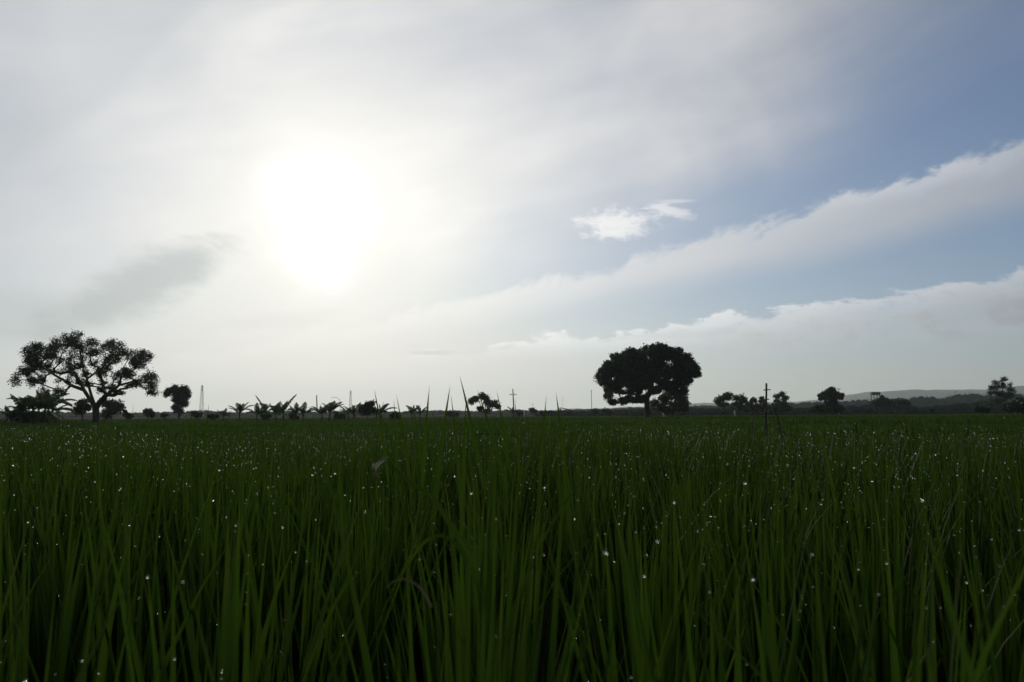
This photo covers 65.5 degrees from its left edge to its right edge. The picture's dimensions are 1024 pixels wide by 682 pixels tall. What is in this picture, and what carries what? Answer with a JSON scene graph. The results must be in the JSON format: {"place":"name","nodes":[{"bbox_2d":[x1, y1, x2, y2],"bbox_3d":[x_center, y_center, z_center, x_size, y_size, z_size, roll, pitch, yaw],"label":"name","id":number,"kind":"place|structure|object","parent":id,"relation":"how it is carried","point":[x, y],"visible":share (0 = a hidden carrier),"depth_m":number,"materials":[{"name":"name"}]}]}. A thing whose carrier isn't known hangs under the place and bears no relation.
{"place":"outdoors","nodes":[
{"label":"outdoors","id":0,"kind":"place"},
{"bbox_2d":[199,385,203,417],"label":"lattice tower","id":1,"kind":"structure","parent":0,"point":[201,408],"depth_m":697.73,"materials":[{"name":"metal"}]},
{"bbox_2d":[3,413,1016,681],"bbox_3d":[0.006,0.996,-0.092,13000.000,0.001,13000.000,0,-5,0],"label":"ground","id":2,"kind":"structure","parent":0,"point":[471,615],"depth_m":3.79,"materials":[{"name":"soil"}]},
{"bbox_2d":[0,405,13,422],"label":"banana plant","id":3,"kind":"object","parent":2,"relation":"on","point":[7,411],"visible":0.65,"depth_m":95.50,"materials":[{"name":"green plant"}]},
{"bbox_2d":[3,394,41,423],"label":"banana plant","id":4,"kind":"object","parent":2,"relation":"on","point":[21,406],"visible":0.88,"depth_m":87.45,"materials":[{"name":"green plant"}]},
{"bbox_2d":[7,409,39,422],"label":"bush","id":5,"kind":"object","parent":2,"relation":"on","point":[12,414],"visible":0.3,"depth_m":91.07,"materials":[{"name":"green plant"}]},
{"bbox_2d":[7,395,57,423],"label":"banana plant","id":6,"kind":"object","parent":2,"relation":"on","point":[32,414],"visible":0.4,"depth_m":89.09,"materials":[{"name":"green plant"}]},
{"bbox_2d":[25,389,60,412],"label":"banana plant","id":7,"kind":"object","parent":2,"relation":"on","point":[37,398],"visible":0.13,"depth_m":95.60,"materials":[{"name":"green plant"}]},
{"bbox_2d":[24,390,72,422],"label":"banana plant","id":8,"kind":"object","parent":2,"relation":"on","point":[45,403],"visible":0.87,"depth_m":85.18,"materials":[{"name":"green plant"}]},
{"bbox_2d":[28,393,78,422],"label":"banana plant","id":9,"kind":"object","parent":2,"relation":"on","point":[48,408],"visible":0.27,"depth_m":88.89,"materials":[{"name":"green plant"}]},
{"bbox_2d":[34,394,75,422],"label":"banana plant","id":10,"kind":"object","parent":2,"relation":"on","point":[64,408],"visible":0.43,"depth_m":92.02,"materials":[{"name":"green plant"}]},
{"bbox_2d":[71,398,91,421],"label":"bush","id":11,"kind":"object","parent":2,"relation":"on","point":[82,407],"visible":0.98,"depth_m":104.08,"materials":[{"name":"green plant"}]},
{"bbox_2d":[7,328,161,422],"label":"spreading tree","id":12,"kind":"object","parent":2,"relation":"on","point":[33,355],"visible":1,"depth_m":83.33,"materials":[{"name":"green plant"}]},
{"bbox_2d":[97,398,126,419],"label":"bush","id":13,"kind":"object","parent":2,"relation":"on","point":[113,407],"visible":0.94,"depth_m":148.48,"materials":[{"name":"green plant"}]},
{"bbox_2d":[122,410,134,420],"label":"bush","id":14,"kind":"object","parent":2,"relation":"on","point":[126,415],"visible":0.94,"depth_m":109.37,"materials":[{"name":"green plant"}]},
{"bbox_2d":[142,408,155,419],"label":"bush","id":15,"kind":"object","parent":2,"relation":"on","point":[148,412],"visible":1,"depth_m":129.21,"materials":[{"name":"green plant"}]},
{"bbox_2d":[160,413,168,418],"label":"bush","id":16,"kind":"object","parent":2,"relation":"on","point":[163,415],"visible":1,"depth_m":149.08,"materials":[{"name":"green plant"}]},
{"bbox_2d":[161,383,191,419],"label":"heart shaped tree","id":17,"kind":"object","parent":2,"relation":"on","point":[181,394],"visible":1,"depth_m":148.87,"materials":[{"name":"green plant"}]},
{"bbox_2d":[189,410,202,418],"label":"bush","id":18,"kind":"object","parent":2,"relation":"on","point":[195,414],"visible":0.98,"depth_m":129.04,"materials":[{"name":"green plant"}]},
{"bbox_2d":[208,413,219,419],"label":"bush","id":19,"kind":"object","parent":2,"relation":"on","point":[211,416],"visible":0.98,"depth_m":117.01,"materials":[{"name":"green plant"}]},
{"bbox_2d":[217,408,232,419],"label":"banana plant","id":20,"kind":"object","parent":2,"relation":"on","point":[223,414],"visible":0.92,"depth_m":99.46,"materials":[{"name":"green plant"}]},
{"bbox_2d":[230,402,252,420],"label":"banana plant","id":21,"kind":"object","parent":2,"relation":"on","point":[241,408],"visible":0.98,"depth_m":91.56,"materials":[{"name":"green plant"}]},
{"bbox_2d":[245,403,267,420],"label":"banana plant","id":22,"kind":"object","parent":2,"relation":"on","point":[258,411],"visible":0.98,"depth_m":93.69,"materials":[{"name":"green plant"}]},
{"bbox_2d":[260,413,272,419],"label":"bush","id":23,"kind":"object","parent":2,"relation":"on","point":[269,415],"visible":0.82,"depth_m":111.22,"materials":[{"name":"green plant"}]},
{"bbox_2d":[255,395,279,420],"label":"banana plant","id":24,"kind":"object","parent":2,"relation":"on","point":[265,408],"visible":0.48,"depth_m":104.44,"materials":[{"name":"green plant"}]},
{"bbox_2d":[265,402,286,420],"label":"banana plant","id":25,"kind":"object","parent":2,"relation":"on","point":[275,410],"visible":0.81,"depth_m":95.53,"materials":[{"name":"green plant"}]},
{"bbox_2d":[268,394,296,420],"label":"banana plant","id":26,"kind":"object","parent":2,"relation":"on","point":[283,408],"visible":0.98,"depth_m":89.60,"materials":[{"name":"green plant"}]},
{"bbox_2d":[288,413,299,419],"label":"bush","id":27,"kind":"object","parent":2,"relation":"on","point":[291,415],"visible":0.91,"depth_m":107.22,"materials":[{"name":"green plant"}]},
{"bbox_2d":[286,402,304,419],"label":"banana plant","id":28,"kind":"object","parent":2,"relation":"on","point":[295,409],"visible":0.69,"depth_m":103.28,"materials":[{"name":"green plant"}]},
{"bbox_2d":[0,408,598,418],"bbox_3d":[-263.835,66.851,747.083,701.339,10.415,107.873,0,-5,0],"label":"treeline","id":29,"kind":"object","parent":2,"relation":"on","point":[308,414],"visible":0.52,"depth_m":705.13,"materials":[{"name":"green plant"}]},
{"bbox_2d":[294,402,320,420],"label":"banana plant","id":30,"kind":"object","parent":2,"relation":"on","point":[302,409],"visible":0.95,"depth_m":90.47,"materials":[{"name":"green plant"}]},
{"bbox_2d":[308,402,331,420],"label":"banana plant","id":31,"kind":"object","parent":2,"relation":"on","point":[322,410],"visible":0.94,"depth_m":90.34,"materials":[{"name":"green plant"}]},
{"bbox_2d":[319,400,343,420],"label":"banana plant","id":32,"kind":"object","parent":2,"relation":"on","point":[332,406],"visible":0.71,"depth_m":92.29,"materials":[{"name":"green plant"}]},
{"bbox_2d":[330,410,347,420],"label":"banana plant","id":33,"kind":"object","parent":2,"relation":"on","point":[336,413],"visible":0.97,"depth_m":91.58,"materials":[{"name":"green plant"}]},
{"bbox_2d":[334,412,346,419],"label":"bush","id":34,"kind":"object","parent":2,"relation":"on","point":[344,416],"visible":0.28,"depth_m":111.25,"materials":[{"name":"green plant"}]},
{"bbox_2d":[339,406,355,419],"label":"banana plant","id":35,"kind":"object","parent":2,"relation":"on","point":[343,410],"visible":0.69,"depth_m":105.45,"materials":[{"name":"green plant"}]},
{"bbox_2d":[343,402,361,419],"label":"banana plant","id":36,"kind":"object","parent":2,"relation":"on","point":[354,410],"visible":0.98,"depth_m":103.39,"materials":[{"name":"green plant"}]},
{"bbox_2d":[358,400,376,418],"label":"bush","id":37,"kind":"object","parent":2,"relation":"on","point":[365,408],"visible":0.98,"depth_m":108.77,"materials":[{"name":"green plant"}]},
{"bbox_2d":[368,402,395,418],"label":"banana plant","id":38,"kind":"object","parent":2,"relation":"on","point":[382,408],"visible":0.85,"depth_m":109.47,"materials":[{"name":"green plant"}]},
{"bbox_2d":[389,411,399,418],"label":"bush","id":39,"kind":"object","parent":2,"relation":"on","point":[391,416],"visible":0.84,"depth_m":117.07,"materials":[{"name":"green plant"}]},
{"bbox_2d":[401,405,420,419],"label":"banana plant","id":40,"kind":"object","parent":2,"relation":"on","point":[411,410],"visible":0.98,"depth_m":114.41,"materials":[{"name":"green plant"}]},
{"bbox_2d":[409,405,426,418],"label":"banana plant","id":41,"kind":"object","parent":2,"relation":"on","point":[419,411],"visible":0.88,"depth_m":115.40,"materials":[{"name":"green plant"}]},
{"bbox_2d":[447,411,459,416],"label":"bush","id":42,"kind":"object","parent":2,"relation":"on","point":[450,414],"visible":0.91,"depth_m":198.56,"materials":[{"name":"green plant"}]},
{"bbox_2d":[467,392,500,414],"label":"tree","id":43,"kind":"object","parent":2,"relation":"on","point":[488,402],"visible":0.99,"depth_m":188.37,"materials":[{"name":"green plant"}]},
{"bbox_2d":[0,378,1023,681],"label":"rice plants","id":44,"kind":"object","parent":2,"relation":"on","point":[64,612],"visible":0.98,"depth_m":1.65,"materials":[{"name":"green plant"}]},
{"bbox_2d":[386,578,432,606],"bbox_3d":[-0.079,0.184,0.588,0.049,0.019,0.006,-4,-7,38],"label":"arched dead leaf","id":45,"kind":"object","parent":44,"relation":"on","point":[421,589],"visible":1,"depth_m":0.58,"materials":[{"name":"plant"}]},
{"bbox_2d":[371,457,479,588],"bbox_3d":[-0.101,0.202,0.909,0.185,0.133,0.015,-5,-7,44],"label":"bent rice leaf","id":46,"kind":"object","parent":44,"relation":"on","point":[449,523],"visible":0.94,"depth_m":0.88,"materials":[{"name":"green plant"}]},
{"bbox_2d":[404,534,480,592],"bbox_3d":[-0.070,0.214,0.778,0.094,0.052,0.008,-4,-6,35],"label":"drooping rice leaf","id":47,"kind":"object","parent":44,"relation":"on","point":[459,549],"visible":0.93,"depth_m":0.77,"materials":[{"name":"green plant"}]},
{"bbox_2d":[0,417,1023,681],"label":"dew drops","id":48,"kind":"object","parent":44,"relation":"on","point":[496,519],"visible":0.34,"depth_m":2.01,"materials":[{"name":"liquid"}]},
{"bbox_2d":[751,419,756,457],"bbox_3d":[1.402,0.716,4.553,0.051,0.541,0.011,-1,-5,4],"label":"dry stalk","id":49,"kind":"object","parent":44,"relation":"in","point":[753,435],"visible":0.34,"depth_m":4.57,"materials":[{"name":"brown plant"}]},
{"bbox_2d":[772,403,783,454],"bbox_3d":[1.772,0.702,5.257,0.098,0.587,0.016,0,-5,0],"label":"bent stick","id":50,"kind":"object","parent":44,"relation":"on","point":[779,429],"visible":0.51,"depth_m":5.27,"materials":[{"name":"brown wood"}]},
{"bbox_2d":[0,413,1023,468],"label":"young rice","id":51,"kind":"object","parent":2,"relation":"on","point":[302,426],"visible":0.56,"depth_m":38.81,"materials":[{"name":"green plant"}]},
{"bbox_2d":[510,389,516,416],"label":"utility pole","id":52,"kind":"object","parent":2,"relation":"on","point":[513,394],"visible":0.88,"depth_m":199.35,"materials":[{"name":"grey wood"}]},
{"bbox_2d":[506,406,521,416],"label":"banana plant","id":53,"kind":"object","parent":2,"relation":"on","point":[512,410],"visible":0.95,"depth_m":149.26,"materials":[{"name":"green plant"}]},
{"bbox_2d":[516,412,525,416],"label":"bush","id":54,"kind":"object","parent":2,"relation":"on","point":[519,414],"visible":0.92,"depth_m":208.56,"materials":[{"name":"green plant"}]},
{"bbox_2d":[529,407,537,413],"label":"bush","id":55,"kind":"object","parent":2,"relation":"on","point":[533,410],"visible":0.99,"depth_m":258.60,"materials":[{"name":"green plant"}]},
{"bbox_2d":[539,410,552,415],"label":"bush","id":56,"kind":"object","parent":2,"relation":"on","point":[547,413],"visible":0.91,"depth_m":228.24,"materials":[{"name":"green plant"}]},
{"bbox_2d":[557,408,572,416],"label":"field hut","id":57,"kind":"object","parent":2,"relation":"on","point":[569,414],"visible":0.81,"depth_m":203.02,"materials":[{"name":"brown wood"}]},
{"bbox_2d":[591,409,598,414],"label":"bush","id":58,"kind":"object","parent":2,"relation":"on","point":[593,411],"visible":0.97,"depth_m":228.58,"materials":[{"name":"green plant"}]},
{"bbox_2d":[602,409,612,415],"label":"bush","id":59,"kind":"object","parent":2,"relation":"on","point":[608,412],"visible":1,"depth_m":233.37,"materials":[{"name":"green plant"}]},
{"bbox_2d":[593,342,701,417],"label":"round tree","id":60,"kind":"object","parent":2,"relation":"on","point":[636,372],"visible":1,"depth_m":135.80,"materials":[{"name":"green plant"}]},
{"bbox_2d":[650,391,690,416],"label":"bush","id":61,"kind":"object","parent":2,"relation":"on","point":[681,403],"visible":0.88,"depth_m":162.80,"materials":[{"name":"green plant"}]},
{"bbox_2d":[713,391,748,415],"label":"open tree","id":62,"kind":"object","parent":2,"relation":"on","point":[738,403],"visible":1,"depth_m":198.74,"materials":[{"name":"green plant"}]},
{"bbox_2d":[743,396,767,414],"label":"bushy tree","id":63,"kind":"object","parent":2,"relation":"on","point":[757,407],"visible":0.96,"depth_m":239.35,"materials":[{"name":"green plant"}]},
{"bbox_2d":[764,383,769,440],"bbox_3d":[1.778,0.899,5.537,0.072,1.210,0.023,0,-5,0],"label":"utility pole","id":64,"kind":"object","parent":2,"relation":"on","point":[765,389],"visible":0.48,"depth_m":5.58,"materials":[{"name":"brown wood"}]},
{"bbox_2d":[535,400,1021,415],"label":"treeline","id":65,"kind":"object","parent":2,"relation":"on","point":[962,408],"visible":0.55,"depth_m":330.26,"materials":[{"name":"green plant"}]},
{"bbox_2d":[537,391,1023,410],"bbox_3d":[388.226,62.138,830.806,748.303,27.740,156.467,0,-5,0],"label":"treeline","id":66,"kind":"object","parent":2,"relation":"on","point":[923,401],"visible":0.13,"depth_m":777.03,"materials":[{"name":"green plant"}]},
{"bbox_2d":[772,390,793,414],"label":"thin tree","id":67,"kind":"object","parent":2,"relation":"on","point":[784,406],"visible":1,"depth_m":228.15,"materials":[{"name":"green plant"}]},
{"bbox_2d":[808,404,825,413],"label":"bush","id":68,"kind":"object","parent":2,"relation":"on","point":[817,408],"visible":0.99,"depth_m":188.33,"materials":[{"name":"green plant"}]},
{"bbox_2d":[817,386,844,414],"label":"round bushy tree","id":69,"kind":"object","parent":2,"relation":"on","point":[832,395],"visible":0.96,"depth_m":207.96,"materials":[{"name":"green plant"}]},
{"bbox_2d":[870,395,893,413],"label":"domed tree","id":70,"kind":"object","parent":2,"relation":"on","point":[882,404],"visible":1,"depth_m":287.62,"materials":[{"name":"green plant"}]},
{"bbox_2d":[892,397,912,413],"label":"bush","id":71,"kind":"object","parent":2,"relation":"on","point":[899,404],"visible":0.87,"depth_m":298.62,"materials":[{"name":"green plant"}]},
{"bbox_2d":[973,405,991,415],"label":"bush","id":72,"kind":"object","parent":2,"relation":"on","point":[981,409],"visible":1,"depth_m":128.82,"materials":[{"name":"green plant"}]},
{"bbox_2d":[987,377,1016,413],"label":"airy tree","id":73,"kind":"object","parent":2,"relation":"on","point":[1002,395],"visible":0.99,"depth_m":208.87,"materials":[{"name":"green plant"}]},
{"bbox_2d":[1000,397,1023,414],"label":"bush","id":74,"kind":"object","parent":2,"relation":"on","point":[1016,405],"visible":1,"depth_m":139.00,"materials":[{"name":"green plant"}]},
{"bbox_2d":[0,0,1023,412],"label":"sky","id":75,"kind":"structure","parent":0,"point":[274,201],"materials":[{"name":"white"}]},
{"bbox_2d":[555,386,1023,410],"bbox_3d":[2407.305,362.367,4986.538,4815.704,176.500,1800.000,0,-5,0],"label":"hills","id":76,"kind":"structure","parent":0,"point":[907,394],"depth_m":4725.34,"materials":[{"name":"grey"}]},
{"bbox_2d":[870,392,880,403],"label":"water tower","id":77,"kind":"structure","parent":0,"point":[874,393],"depth_m":457.09,"materials":[{"name":"grey wood"}]}
]}

